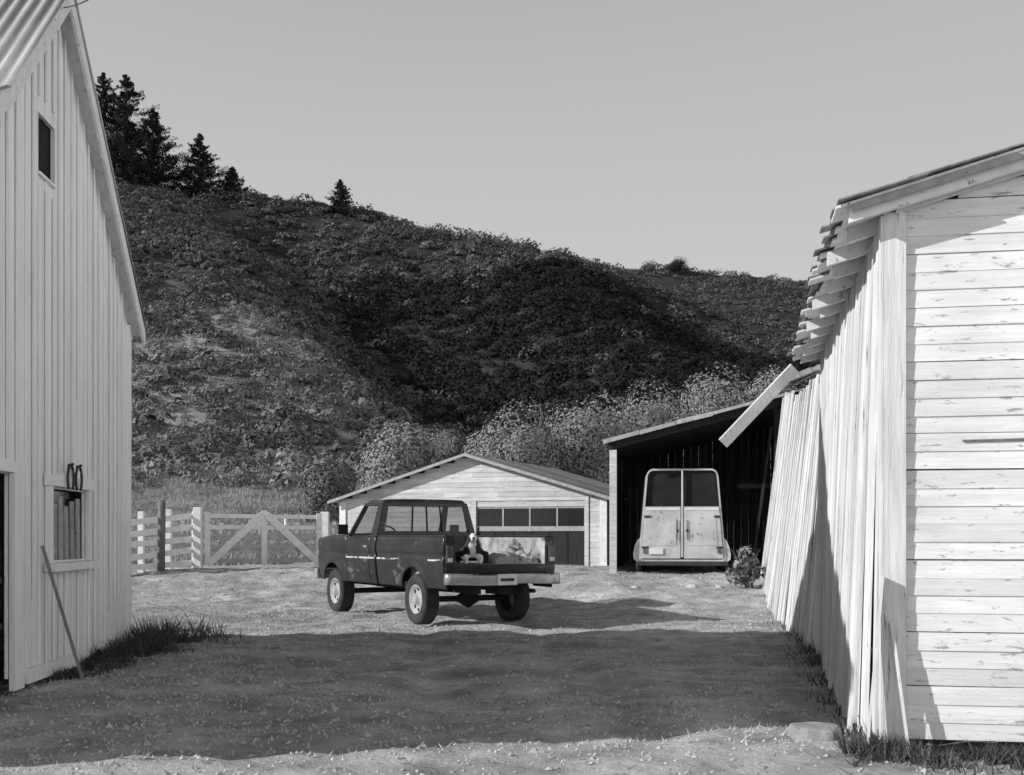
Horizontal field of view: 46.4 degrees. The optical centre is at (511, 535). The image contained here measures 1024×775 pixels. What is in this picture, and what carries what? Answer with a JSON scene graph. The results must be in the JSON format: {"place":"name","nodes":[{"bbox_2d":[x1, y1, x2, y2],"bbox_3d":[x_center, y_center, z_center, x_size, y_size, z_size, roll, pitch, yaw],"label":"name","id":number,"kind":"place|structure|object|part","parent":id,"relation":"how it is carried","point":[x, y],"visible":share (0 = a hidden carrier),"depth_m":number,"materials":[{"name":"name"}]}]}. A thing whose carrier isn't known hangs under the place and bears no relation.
{"place":"outdoors","nodes":[
{"label":"outdoors","id":0,"kind":"place"},
{"bbox_2d":[123,191,820,519],"bbox_3d":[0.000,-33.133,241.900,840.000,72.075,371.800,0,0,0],"label":"hills","id":1,"kind":"structure","parent":0,"point":[226,213],"depth_m":138.56,"materials":[{"name":"plant"}]},
{"bbox_2d":[95,72,159,177],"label":"conifer tree","id":2,"kind":"object","parent":1,"relation":"on","point":[102,81],"visible":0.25,"depth_m":186.69,"materials":[{"name":"black plant"}]},
{"bbox_2d":[100,74,188,185],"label":"conifer tree","id":3,"kind":"object","parent":1,"relation":"on","point":[124,121],"visible":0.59,"depth_m":185.35,"materials":[{"name":"black plant"}]},
{"bbox_2d":[113,108,189,189],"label":"conifer tree","id":4,"kind":"object","parent":1,"relation":"on","point":[152,142],"visible":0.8,"depth_m":184.97,"materials":[{"name":"black plant"}]},
{"bbox_2d":[172,133,243,197],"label":"conifer tree","id":5,"kind":"object","parent":1,"relation":"on","point":[200,176],"visible":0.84,"depth_m":186.01,"materials":[{"name":"black plant"}]},
{"bbox_2d":[211,166,251,195],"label":"conifer tree","id":6,"kind":"object","parent":1,"relation":"on","point":[231,182],"visible":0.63,"depth_m":187.02,"materials":[{"name":"black plant"}]},
{"bbox_2d":[316,179,363,215],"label":"conifer tree","id":7,"kind":"object","parent":1,"relation":"on","point":[339,199],"visible":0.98,"depth_m":186.32,"materials":[{"name":"black plant"}]},
{"bbox_2d":[421,428,483,464],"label":"bushy tree","id":8,"kind":"object","parent":1,"relation":"on","point":[458,443],"visible":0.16,"depth_m":59.13,"materials":[{"name":"grey plant"}]},
{"bbox_2d":[115,177,819,491],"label":"dark scrub","id":9,"kind":"object","parent":1,"relation":"on","point":[167,227],"visible":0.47,"depth_m":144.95,"materials":[{"name":"grey plant"}]},
{"bbox_2d":[313,255,820,494],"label":"gully brush","id":10,"kind":"object","parent":1,"relation":"on","point":[683,355],"visible":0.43,"depth_m":139.74,"materials":[{"name":"black plant"}]},
{"bbox_2d":[642,259,658,272],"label":"round tree","id":11,"kind":"object","parent":1,"relation":"on","point":[649,267],"visible":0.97,"depth_m":305.81,"materials":[{"name":"grey plant"}]},
{"bbox_2d":[600,375,712,468],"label":"willow tree","id":12,"kind":"object","parent":1,"relation":"on","point":[647,420],"visible":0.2,"depth_m":58.96,"materials":[{"name":"grey plant"}]},
{"bbox_2d":[667,256,691,273],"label":"round tree","id":13,"kind":"object","parent":1,"relation":"on","point":[677,266],"visible":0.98,"depth_m":304.59,"materials":[{"name":"black plant"}]},
{"bbox_2d":[609,262,820,361],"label":"distant scrub","id":14,"kind":"object","parent":1,"relation":"on","point":[760,302],"visible":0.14,"depth_m":290.29,"materials":[{"name":"grey plant"}]},
{"bbox_2d":[680,359,770,468],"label":"willow tree","id":15,"kind":"object","parent":1,"relation":"on","point":[707,408],"visible":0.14,"depth_m":62.73,"materials":[{"name":"grey plant"}]},
{"bbox_2d":[724,364,812,493],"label":"willow tree","id":16,"kind":"object","parent":1,"relation":"on","point":[765,387],"visible":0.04,"depth_m":69.17,"materials":[{"name":"grey plant"}]},
{"bbox_2d":[0,520,1023,774],"bbox_3d":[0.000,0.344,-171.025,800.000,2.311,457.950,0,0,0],"label":"ground","id":17,"kind":"structure","parent":0,"point":[710,760],"depth_m":10.88,"materials":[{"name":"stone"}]},
{"bbox_2d":[41,545,83,679],"bbox_3d":[-4.293,0.750,11.420,0.393,1.307,0.030,0,0,-25],"label":"leaning stick","id":18,"kind":"object","parent":17,"relation":"on","point":[62,612],"visible":0.93,"depth_m":11.40,"materials":[{"name":"grey wood"}]},
{"bbox_2d":[0,0,146,690],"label":"board and batten barn","id":19,"kind":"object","parent":17,"relation":"on","point":[72,319],"visible":0.97,"depth_m":11.93,"materials":[{"name":"white paint"}]},
{"bbox_2d":[66,463,74,489],"bbox_3d":[-4.447,-0.596,12.046,0.068,0.271,0.223,0,0,0],"label":"tack hook","id":20,"kind":"object","parent":19,"relation":"attached to","point":[73,475],"visible":1,"depth_m":12.04,"materials":[{"name":"metal"}]},
{"bbox_2d":[44,474,99,571],"bbox_3d":[-4.540,-0.120,12.220,0.240,0.940,1.520,0,0,-4],"label":"window","id":21,"kind":"structure","parent":19,"relation":"in","point":[63,510],"depth_m":12.28,"materials":[{"name":"white paint"}]},
{"bbox_2d":[63,0,87,7],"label":"service wire","id":22,"kind":"object","parent":19,"relation":"attached to","point":[75,4],"visible":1,"depth_m":11.24,"materials":[{"name":"metal"}]},
{"bbox_2d":[75,464,82,490],"bbox_3d":[-4.466,-0.596,12.325,0.068,0.271,0.223,0,0,0],"label":"tack hook","id":23,"kind":"object","parent":19,"relation":"attached to","point":[81,476],"visible":1,"depth_m":12.31,"materials":[{"name":"metal"}]},
{"bbox_2d":[156,500,165,570],"bbox_3d":[-8.401,0.052,28.600,0.206,1.783,0.200,0,0,0],"label":"round post","id":24,"kind":"object","parent":17,"relation":"on","point":[161,527],"visible":0.79,"depth_m":28.52,"materials":[{"name":"grey wood"}]},
{"bbox_2d":[131,509,192,572],"bbox_3d":[-8.529,0.221,28.596,0.198,1.706,2.608,0,0,34],"label":"board fence","id":25,"kind":"object","parent":17,"relation":"on","point":[141,543],"visible":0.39,"depth_m":28.72,"materials":[{"name":"white wood"}]},
{"bbox_2d":[193,507,202,567],"bbox_3d":[-7.726,0.111,29.400,0.200,1.600,0.200,0,0,0],"label":"gate post","id":26,"kind":"object","parent":17,"relation":"on","point":[197,537],"visible":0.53,"depth_m":29.30,"materials":[{"name":"white wood"}]},
{"bbox_2d":[204,510,321,565],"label":"plank gate","id":27,"kind":"structure","parent":26,"relation":"attached to","point":[263,516],"depth_m":29.99,"materials":[{"name":"grey wood"}]},
{"bbox_2d":[145,521,336,556],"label":"fence","id":28,"kind":"object","parent":17,"relation":"on","point":[333,526],"visible":0.33,"depth_m":40.97,"materials":[{"name":"grey wood"}]},
{"bbox_2d":[131,470,370,564],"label":"meadow grass","id":29,"kind":"structure","parent":17,"relation":"on","point":[229,555],"depth_m":60.20,"materials":[{"name":"plant"}]},
{"bbox_2d":[321,512,328,536],"bbox_3d":[-4.848,0.168,31.000,0.200,1.550,0.200,0,0,0],"label":"gate post","id":30,"kind":"object","parent":17,"relation":"on","point":[325,524],"visible":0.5,"depth_m":30.90,"materials":[{"name":"white wood"}]},
{"bbox_2d":[297,461,356,522],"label":"bushy tree","id":31,"kind":"object","parent":17,"relation":"on","point":[326,485],"visible":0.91,"depth_m":56.51,"materials":[{"name":"grey plant"}]},
{"bbox_2d":[355,418,454,488],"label":"willow tree","id":32,"kind":"object","parent":17,"relation":"on","point":[406,455],"visible":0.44,"depth_m":49.45,"materials":[{"name":"grey plant"}]},
{"bbox_2d":[315,499,559,624],"bbox_3d":[-1.506,0.398,20.861,2.400,2.056,5.756,0,0,-30],"label":"pickup truck","id":33,"kind":"object","parent":17,"relation":"on","point":[421,569],"visible":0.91,"depth_m":19.64,"materials":[{"name":"paint"}]},
{"bbox_3d":[-2.771,0.318,20.937,0.286,1.023,1.036,0,0,-30],"label":"door","id":34,"kind":"part","parent":33,"relation":"part of","materials":[{"name":"paint"}]},
{"bbox_3d":[-2.554,-0.271,20.929,0.174,0.582,1.290,0,0,-30],"label":"side window","id":35,"kind":"part","parent":33,"relation":"part of","materials":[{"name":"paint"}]},
{"bbox_3d":[-1.491,-0.271,20.836,1.860,0.578,0.085,0,0,-30],"label":"rear window","id":36,"kind":"part","parent":33,"relation":"part of","materials":[{"name":"paint"}]},
{"bbox_3d":[-0.940,0.318,21.993,0.286,1.023,1.036,0,0,-30],"label":"door","id":37,"kind":"part","parent":33,"relation":"part of","materials":[{"name":"paint"}]},
{"bbox_3d":[-1.042,-0.271,21.802,0.174,0.582,1.290,0,0,-30],"label":"side window","id":38,"kind":"part","parent":33,"relation":"part of","materials":[{"name":"glass"}]},
{"bbox_2d":[455,527,488,563],"bbox_3d":[-0.629,0.154,18.841,0.539,0.571,1.160,0,0,-4],"label":"dog","id":39,"kind":"object","parent":33,"relation":"on","point":[471,549],"visible":0.99,"depth_m":18.56},
{"bbox_2d":[482,550,538,563],"bbox_3d":[-0.029,0.345,19.183,0.800,0.211,0.500,0,0,-30],"label":"feed sack","id":40,"kind":"object","parent":33,"relation":"on","point":[508,557],"visible":0.97,"depth_m":18.97,"materials":[{"name":"fabric"}]},
{"bbox_2d":[327,453,628,565],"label":"garage","id":41,"kind":"structure","parent":17,"relation":"on","point":[500,496],"depth_m":33.74,"materials":[{"name":"paint"}]},
{"bbox_2d":[477,506,583,564],"bbox_3d":[0.508,0.075,33.396,3.200,1.890,0.060,0,0,20],"label":"door","id":42,"kind":"structure","parent":41,"relation":"in","point":[565,523],"depth_m":33.21,"materials":[{"name":"grey wood"}]},
{"bbox_2d":[462,397,566,480],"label":"willow tree","id":43,"kind":"object","parent":17,"relation":"on","point":[520,444],"visible":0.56,"depth_m":55.03,"materials":[{"name":"grey plant"}]},
{"bbox_2d":[48,608,1023,774],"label":"weeds","id":44,"kind":"object","parent":17,"relation":"on","point":[143,641],"visible":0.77,"depth_m":11.47,"materials":[{"name":"grey plant"}]},
{"bbox_2d":[539,388,632,495],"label":"willow tree","id":45,"kind":"object","parent":17,"relation":"on","point":[586,454],"visible":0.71,"depth_m":56.74,"materials":[{"name":"grey plant"}]},
{"bbox_2d":[633,469,730,571],"bbox_3d":[4.045,-0.328,29.232,2.180,2.360,4.460,0,0,5],"label":"horse trailer","id":46,"kind":"object","parent":17,"relation":"on","point":[681,516],"visible":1,"depth_m":27.08,"materials":[{"name":"grey paint"}]},
{"bbox_3d":[3.379,-0.058,27.100,0.892,1.180,0.084,0,0,5],"label":"rear door","id":47,"kind":"part","parent":46,"relation":"part of","materials":[{"name":"grey paint"}]},
{"bbox_3d":[4.333,-0.058,27.017,0.892,1.180,0.084,0,0,5],"label":"rear door","id":48,"kind":"part","parent":46,"relation":"part of","materials":[{"name":"grey paint"}]},
{"bbox_2d":[686,583,697,587],"bbox_3d":[3.708,1.055,24.578,0.263,0.130,0.335,0,0,0],"label":"stone","id":49,"kind":"object","parent":17,"relation":"on","point":[691,585],"visible":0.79,"depth_m":24.48,"materials":[{"name":"white stone"}]},
{"bbox_2d":[601,388,817,572],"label":"open shed","id":50,"kind":"structure","parent":17,"relation":"on","point":[741,464],"depth_m":33.42,"materials":[{"name":"paint"}]},
{"bbox_2d":[725,545,766,587],"bbox_3d":[4.774,0.670,24.617,0.828,0.950,0.764,0,0,-25],"label":"leafy plant","id":51,"kind":"object","parent":17,"relation":"on","point":[742,573],"visible":1,"depth_m":24.49,"materials":[{"name":"grey plant"}]},
{"bbox_2d":[760,374,819,646],"bbox_3d":[6.331,-1.059,20.345,4.221,5.032,12.420,0,0,5],"label":"lean to shed","id":52,"kind":"object","parent":17,"relation":"on","point":[787,563],"visible":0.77,"depth_m":18.77,"materials":[{"name":"paint"}]},
{"bbox_2d":[789,364,819,384],"bbox_3d":[6.749,-3.671,26.544,1.828,0.774,0.484,0,0,-28],"label":"roof scrap","id":53,"kind":"object","parent":52,"relation":"on","point":[807,373],"visible":0.49,"depth_m":26.30,"materials":[{"name":"grey wood"}]},
{"bbox_2d":[788,722,841,741],"bbox_3d":[2.120,1.385,8.341,0.366,0.122,0.412,0,0,0],"label":"stone","id":54,"kind":"object","parent":17,"relation":"on","point":[816,731],"visible":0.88,"depth_m":8.21,"materials":[{"name":"grey stone"}]},
{"bbox_2d":[867,576,884,742],"bbox_3d":[2.363,0.849,7.787,0.252,1.170,0.078,0,0,-34],"label":"leaning plank","id":55,"kind":"object","parent":17,"relation":"on","point":[875,657],"visible":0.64,"depth_m":7.74,"materials":[{"name":"paint"}]},
{"bbox_2d":[890,622,909,747],"bbox_3d":[2.526,1.001,7.771,0.047,0.870,0.189,0,0,-33],"label":"leaning batten","id":56,"kind":"object","parent":17,"relation":"on","point":[899,679],"visible":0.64,"depth_m":7.76,"materials":[{"name":"white wood"}]},
{"bbox_2d":[787,142,1023,747],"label":"clapboard barn","id":57,"kind":"structure","parent":17,"relation":"on","point":[910,334],"depth_m":7.83,"materials":[{"name":"white paint"}]},
{"bbox_2d":[963,438,1023,441],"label":"wood sliver","id":58,"kind":"object","parent":57,"relation":"attached to","point":[1008,439],"visible":1,"depth_m":7.75,"materials":[{"name":"grey wood"}]},
{"bbox_2d":[77,0,1023,281],"label":"sky","id":59,"kind":"structure","parent":0,"point":[724,135],"materials":[{"name":"grey"}]},
{"bbox_2d":[719,364,797,446],"bbox_3d":[5.301,-2.783,25.700,1.695,1.773,0.164,0,0,8],"label":"loose board","id":60,"kind":"object","parent":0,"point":[761,402],"visible":1,"depth_m":25.67,"materials":[{"name":"paint"}]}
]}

